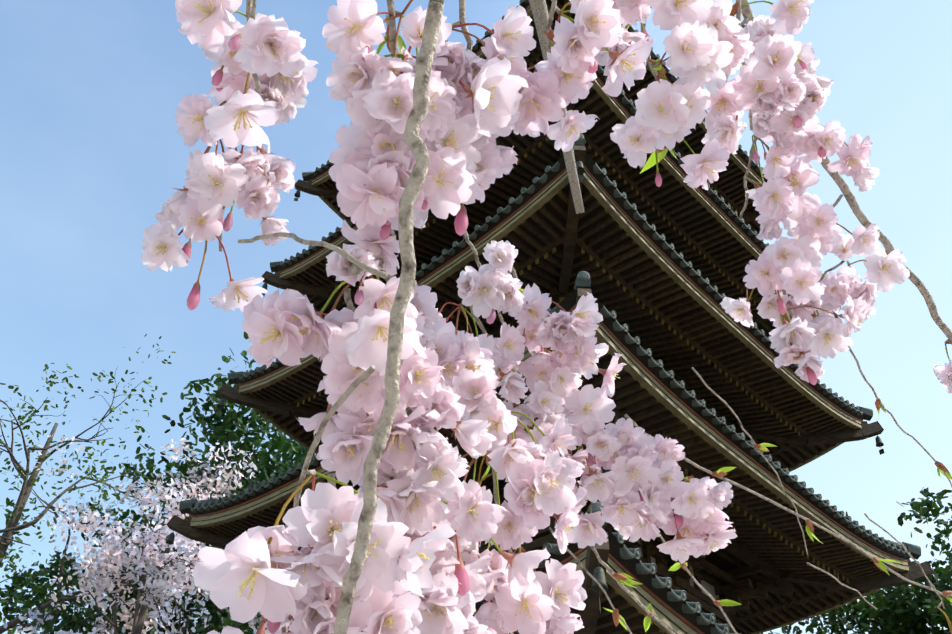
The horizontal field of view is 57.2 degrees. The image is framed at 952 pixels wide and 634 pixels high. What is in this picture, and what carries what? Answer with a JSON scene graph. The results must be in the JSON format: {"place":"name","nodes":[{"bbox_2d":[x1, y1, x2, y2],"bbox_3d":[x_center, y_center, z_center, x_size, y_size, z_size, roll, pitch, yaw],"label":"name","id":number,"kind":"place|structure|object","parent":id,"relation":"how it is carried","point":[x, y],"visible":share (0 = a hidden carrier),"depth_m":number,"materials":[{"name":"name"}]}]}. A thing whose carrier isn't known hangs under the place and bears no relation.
{"place":"outdoors","nodes":[
{"label":"outdoors","id":0,"kind":"place"},
{"bbox_2d":[0,0,951,633],"label":"sky","id":1,"kind":"structure","parent":0,"point":[92,147],"materials":[{"name":"blue"}]},
{"bbox_3d":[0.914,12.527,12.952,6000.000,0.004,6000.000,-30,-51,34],"label":"ground","id":2,"kind":"structure","parent":0,"visible":0},
{"bbox_2d":[0,334,209,633],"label":"tree","id":3,"kind":"object","parent":2,"relation":"on","point":[10,529],"visible":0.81,"depth_m":29.57,"materials":[{"name":"green plant"}]},
{"bbox_2d":[2,435,265,633],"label":"cherry tree","id":4,"kind":"object","parent":2,"relation":"on","point":[119,557],"visible":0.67,"depth_m":26.63,"materials":[{"name":"pink plant"}]},
{"bbox_2d":[0,332,314,633],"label":"dark tree","id":5,"kind":"object","parent":2,"relation":"on","point":[233,420],"visible":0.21,"depth_m":30.17,"materials":[{"name":"green plant"}]},
{"bbox_2d":[141,0,951,633],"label":"cherry tree","id":6,"kind":"object","parent":2,"relation":"on","point":[391,544],"visible":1,"depth_m":0.31,"materials":[{"name":"pink plant"}]},
{"bbox_2d":[164,0,933,633],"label":"pagoda","id":7,"kind":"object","parent":2,"relation":"on","point":[650,266],"visible":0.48,"depth_m":18.21,"materials":[{"name":"brown wood"}]},
{"bbox_2d":[759,487,951,633],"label":"tree","id":8,"kind":"object","parent":2,"relation":"on","point":[901,614],"visible":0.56,"depth_m":28.35,"materials":[{"name":"green plant"}]}
]}

